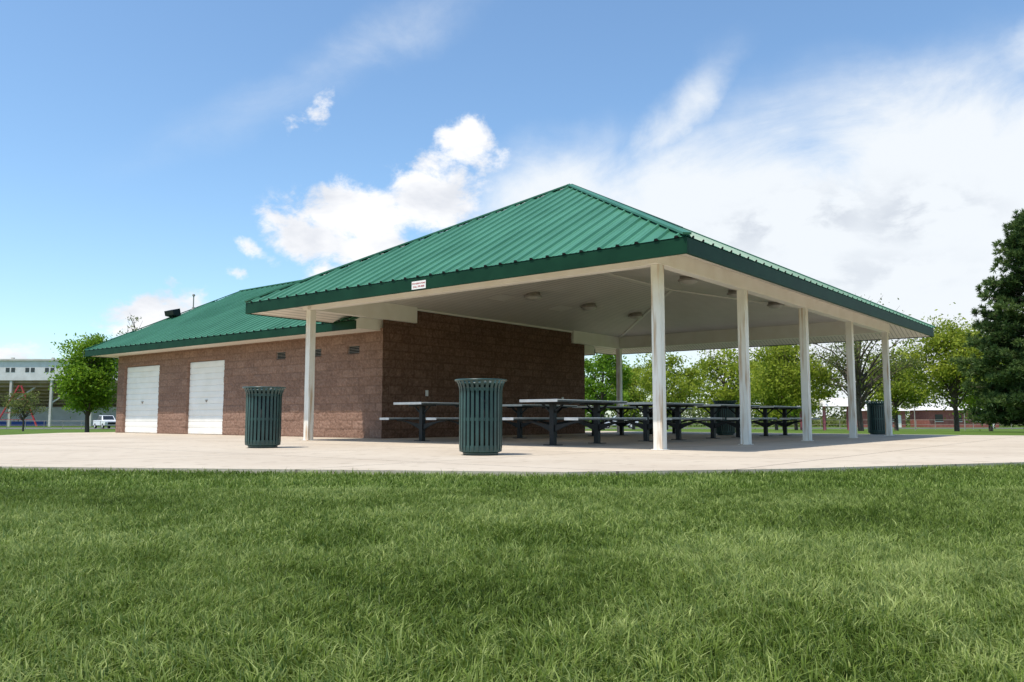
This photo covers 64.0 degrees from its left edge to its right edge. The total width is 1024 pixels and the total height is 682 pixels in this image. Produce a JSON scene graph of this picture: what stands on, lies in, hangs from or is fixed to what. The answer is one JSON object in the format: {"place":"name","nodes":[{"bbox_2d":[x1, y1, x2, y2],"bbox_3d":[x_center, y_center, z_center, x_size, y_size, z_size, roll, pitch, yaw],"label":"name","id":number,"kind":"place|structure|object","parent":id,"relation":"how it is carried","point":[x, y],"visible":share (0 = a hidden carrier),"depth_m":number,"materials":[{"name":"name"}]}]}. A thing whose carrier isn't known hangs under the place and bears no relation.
{"place":"outdoors","nodes":[
{"label":"outdoors","id":0,"kind":"place"},
{"bbox_2d":[0,431,1023,476],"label":"concrete pavement","id":1,"kind":"structure","parent":0,"point":[632,453],"depth_m":10.56,"materials":[{"name":"beige concrete"}]},
{"bbox_2d":[242,386,285,447],"bbox_3d":[-3.850,1.183,12.695,0.660,0.934,0.660,3,-6,-29],"label":"litter bin","id":2,"kind":"object","parent":1,"relation":"on","point":[263,414],"visible":1,"depth_m":12.48,"materials":[{"name":"green metal"}]},
{"bbox_2d":[380,402,458,440],"bbox_3d":[-1.359,1.660,16.855,1.594,0.767,2.200,-4,-7,39],"label":"picnic table","id":3,"kind":"object","parent":1,"relation":"on","point":[421,425],"visible":0.63,"depth_m":16.28,"materials":[{"name":"black metal"}]},
{"bbox_2d":[455,378,506,455],"bbox_3d":[-0.390,0.948,10.206,0.660,0.934,0.660,1,-5,-6],"label":"litter bin","id":4,"kind":"object","parent":1,"relation":"on","point":[480,418],"visible":1,"depth_m":9.99,"materials":[{"name":"green metal"}]},
{"bbox_2d":[84,184,934,449],"bbox_3d":[-1.992,-0.095,23.113,22.432,5.440,14.252,-4,-7,39],"label":"picnic shelter","id":5,"kind":"object","parent":1,"relation":"on","point":[539,296],"visible":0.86,"depth_m":19.56,"materials":[{"name":"white paint"}]},
{"bbox_2d":[125,365,159,432],"bbox_3d":[-11.438,1.807,25.369,2.110,2.056,0.042,-4,-7,39],"label":"roller door","id":6,"kind":"structure","parent":5,"relation":"in","point":[142,382],"depth_m":25.39,"materials":[{"name":"white paint"}]},
{"bbox_2d":[188,360,224,433],"bbox_3d":[-8.614,1.593,23.100,1.860,2.056,0.042,-4,-7,39],"label":"roller door","id":7,"kind":"structure","parent":5,"relation":"in","point":[206,393],"depth_m":23.12,"materials":[{"name":"white paint"}]},
{"bbox_2d":[412,280,425,289],"bbox_3d":[-1.563,-0.941,13.720,0.330,0.135,0.010,-4,-7,38],"label":"reservation sign","id":8,"kind":"object","parent":5,"relation":"attached to","point":[418,284],"visible":1,"depth_m":13.71,"materials":[{"name":"white paint"}]},
{"bbox_2d":[502,404,579,437],"bbox_3d":[0.602,1.890,19.283,1.594,0.767,2.200,-4,-7,39],"label":"picnic table","id":9,"kind":"object","parent":1,"relation":"on","point":[519,425],"visible":0.52,"depth_m":18.73,"materials":[{"name":"black metal"}]},
{"bbox_2d":[502,399,646,445],"bbox_3d":[1.118,1.424,14.361,1.594,0.767,2.200,-4,-7,39],"label":"picnic table","id":10,"kind":"object","parent":1,"relation":"on","point":[552,427],"visible":0.98,"depth_m":13.92,"materials":[{"name":"black metal"}]},
{"bbox_2d":[572,406,641,435],"bbox_3d":[2.545,2.117,21.688,1.594,0.767,2.200,-4,-7,39],"label":"picnic table","id":11,"kind":"object","parent":1,"relation":"on","point":[621,413],"visible":0.47,"depth_m":22.05,"materials":[{"name":"black metal"}]},
{"bbox_2d":[636,407,691,433],"bbox_3d":[4.425,2.337,24.016,1.594,0.767,2.200,-4,-7,39],"label":"picnic table","id":12,"kind":"object","parent":1,"relation":"on","point":[651,416],"visible":0.28,"depth_m":23.78,"materials":[{"name":"black metal"}]},
{"bbox_2d":[615,402,721,440],"bbox_3d":[3.092,1.655,16.805,1.594,0.767,2.200,-4,-7,39],"label":"picnic table","id":13,"kind":"object","parent":1,"relation":"on","point":[646,426],"visible":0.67,"depth_m":16.46,"materials":[{"name":"black metal"}]},
{"bbox_2d":[713,400,736,434],"bbox_3d":[5.800,2.091,22.302,0.660,0.934,0.660,-1,-5,10],"label":"litter bin","id":14,"kind":"object","parent":1,"relation":"on","point":[726,429],"visible":0.72,"depth_m":22.08,"materials":[{"name":"green metal"}]},
{"bbox_2d":[684,404,776,437],"bbox_3d":[5.003,1.879,19.171,1.594,0.767,2.200,-4,-7,39],"label":"picnic table","id":15,"kind":"object","parent":1,"relation":"on","point":[712,425],"visible":0.81,"depth_m":18.68,"materials":[{"name":"black metal"}]},
{"bbox_2d":[751,406,819,435],"bbox_3d":[6.933,2.105,21.561,1.594,0.767,2.200,-4,-7,38],"label":"picnic table","id":16,"kind":"object","parent":1,"relation":"on","point":[783,423],"visible":0.7,"depth_m":21.09,"materials":[{"name":"black metal"}]},
{"bbox_2d":[865,401,884,433],"bbox_3d":[10.420,2.190,23.348,0.660,0.934,0.660,-4,-7,38],"label":"litter bin","id":17,"kind":"object","parent":1,"relation":"on","point":[876,417],"visible":0.75,"depth_m":23.14,"materials":[{"name":"green metal"}]},
{"bbox_2d":[0,420,1023,681],"bbox_3d":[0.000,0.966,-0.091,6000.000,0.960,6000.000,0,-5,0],"label":"ground","id":18,"kind":"structure","parent":0,"point":[916,432],"depth_m":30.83,"materials":[{"name":"green plant"}]},
{"bbox_2d":[0,388,48,430],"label":"tree","id":19,"kind":"object","parent":18,"relation":"on","point":[16,404],"visible":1,"depth_m":61.56,"materials":[{"name":"green plant"}]},
{"bbox_2d":[0,421,115,428],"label":"chain fence","id":20,"kind":"object","parent":18,"relation":"on","point":[56,428],"visible":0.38,"depth_m":109.37,"materials":[{"name":"grey metal"}]},
{"bbox_2d":[0,357,117,425],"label":"building","id":21,"kind":"structure","parent":18,"relation":"on","point":[21,375],"depth_m":151.40,"materials":[{"name":"grey concrete"}]},
{"bbox_2d":[40,332,118,431],"bbox_3d":[-14.900,1.494,29.059,2.882,3.720,3.257,0,-5,0],"label":"tree","id":22,"kind":"object","parent":18,"relation":"on","point":[86,380],"visible":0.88,"depth_m":28.51,"materials":[{"name":"green plant"}]},
{"bbox_2d":[93,415,115,427],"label":"pickup truck","id":23,"kind":"object","parent":18,"relation":"on","point":[108,421],"visible":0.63,"depth_m":112.55,"materials":[{"name":"white paint"}]},
{"bbox_2d":[108,315,141,390],"bbox_3d":[-27.149,2.295,60.426,5.647,8.777,6.138,0,-5,0],"label":"tree","id":24,"kind":"object","parent":18,"relation":"on","point":[135,328],"visible":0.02,"depth_m":59.28,"materials":[{"name":"green plant"}]},
{"bbox_2d":[585,354,637,429],"bbox_3d":[5.329,2.757,47.969,3.953,5.082,4.426,-4,-7,37],"label":"tree","id":25,"kind":"object","parent":18,"relation":"on","point":[598,389],"visible":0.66,"depth_m":47.52,"materials":[{"name":"green plant"}]},
{"bbox_2d":[607,361,652,429],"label":"tree","id":26,"kind":"object","parent":18,"relation":"on","point":[632,413],"visible":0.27,"depth_m":86.85,"materials":[{"name":"green plant"}]},
{"bbox_2d":[629,352,711,429],"bbox_3d":[10.542,3.102,54.715,6.096,5.843,6.415,0,-5,0],"label":"tree","id":27,"kind":"object","parent":18,"relation":"on","point":[683,393],"visible":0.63,"depth_m":54.45,"materials":[{"name":"green plant"}]},
{"bbox_2d":[677,348,771,416],"bbox_3d":[15.804,3.150,60.047,7.870,6.912,8.761,0,-5,0],"label":"tree","id":28,"kind":"object","parent":18,"relation":"on","point":[723,392],"visible":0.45,"depth_m":59.19,"materials":[{"name":"green plant"}]},
{"bbox_2d":[751,359,829,429],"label":"tree","id":29,"kind":"object","parent":18,"relation":"on","point":[773,414],"visible":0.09,"depth_m":68.55,"materials":[{"name":"green plant"}]},
{"bbox_2d":[726,344,861,429],"bbox_3d":[15.157,2.176,45.132,6.744,5.683,7.797,0,-5,0],"label":"tree","id":30,"kind":"object","parent":18,"relation":"on","point":[783,391],"visible":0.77,"depth_m":43.77,"materials":[{"name":"green plant"}]},
{"bbox_2d":[760,364,842,429],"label":"tree","id":31,"kind":"object","parent":18,"relation":"on","point":[795,415],"visible":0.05,"depth_m":83.35,"materials":[{"name":"green plant"}]},
{"bbox_2d":[585,393,1022,426],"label":"distant wood","id":32,"kind":"object","parent":18,"relation":"on","point":[833,419],"visible":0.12,"depth_m":145.95,"materials":[{"name":"green plant"}]},
{"bbox_2d":[585,420,1023,429],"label":"chain fence","id":33,"kind":"object","parent":18,"relation":"on","point":[973,428],"visible":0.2,"depth_m":107.40,"materials":[{"name":"grey metal"}]},
{"bbox_2d":[797,397,866,429],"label":"park shelter","id":34,"kind":"object","parent":18,"relation":"on","point":[841,402],"visible":0.43,"depth_m":68.00,"materials":[{"name":"white metal"}]},
{"bbox_2d":[785,294,932,430],"bbox_3d":[17.732,1.075,42.132,6.436,7.280,6.692,1,-6,-15],"label":"tree","id":35,"kind":"object","parent":18,"relation":"on","point":[860,380],"visible":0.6,"depth_m":41.60,"materials":[{"name":"green plant"}]},
{"bbox_2d":[844,407,908,426],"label":"brick house","id":36,"kind":"structure","parent":18,"relation":"on","point":[901,419],"depth_m":133.32,"materials":[{"name":"brick"}]},
{"bbox_2d":[898,415,901,426],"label":"door","id":37,"kind":"structure","parent":36,"relation":"in","point":[899,416],"depth_m":133.19,"materials":[{"name":"beige paint"}]},
{"bbox_2d":[847,346,938,430],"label":"tree","id":38,"kind":"object","parent":18,"relation":"on","point":[897,393],"visible":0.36,"depth_m":73.64,"materials":[{"name":"green plant"}]},
{"bbox_2d":[890,302,1003,430],"bbox_3d":[24.722,1.456,45.311,7.896,7.229,9.338,0,-5,0],"label":"tree","id":39,"kind":"object","parent":18,"relation":"on","point":[945,374],"visible":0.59,"depth_m":44.65,"materials":[{"name":"green plant"}]},
{"bbox_2d":[909,404,998,426],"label":"brick house","id":40,"kind":"structure","parent":18,"relation":"on","point":[933,415],"depth_m":132.67,"materials":[{"name":"red brick"}]},
{"bbox_2d":[935,414,942,420],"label":"window","id":41,"kind":"structure","parent":40,"relation":"in","point":[938,417],"depth_m":132.58,"materials":[{"name":"grey glass"}]},
{"bbox_2d":[942,364,1015,430],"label":"tree","id":42,"kind":"object","parent":18,"relation":"on","point":[982,409],"visible":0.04,"depth_m":80.28,"materials":[{"name":"green plant"}]},
{"bbox_2d":[948,208,1023,427],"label":"pine tree","id":43,"kind":"object","parent":18,"relation":"on","point":[1001,394],"visible":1,"depth_m":34.75,"materials":[{"name":"green plant"}]},
{"bbox_2d":[0,0,1023,418],"label":"sky","id":44,"kind":"structure","parent":0,"point":[155,155],"materials":[{"name":"blue"}]}
]}

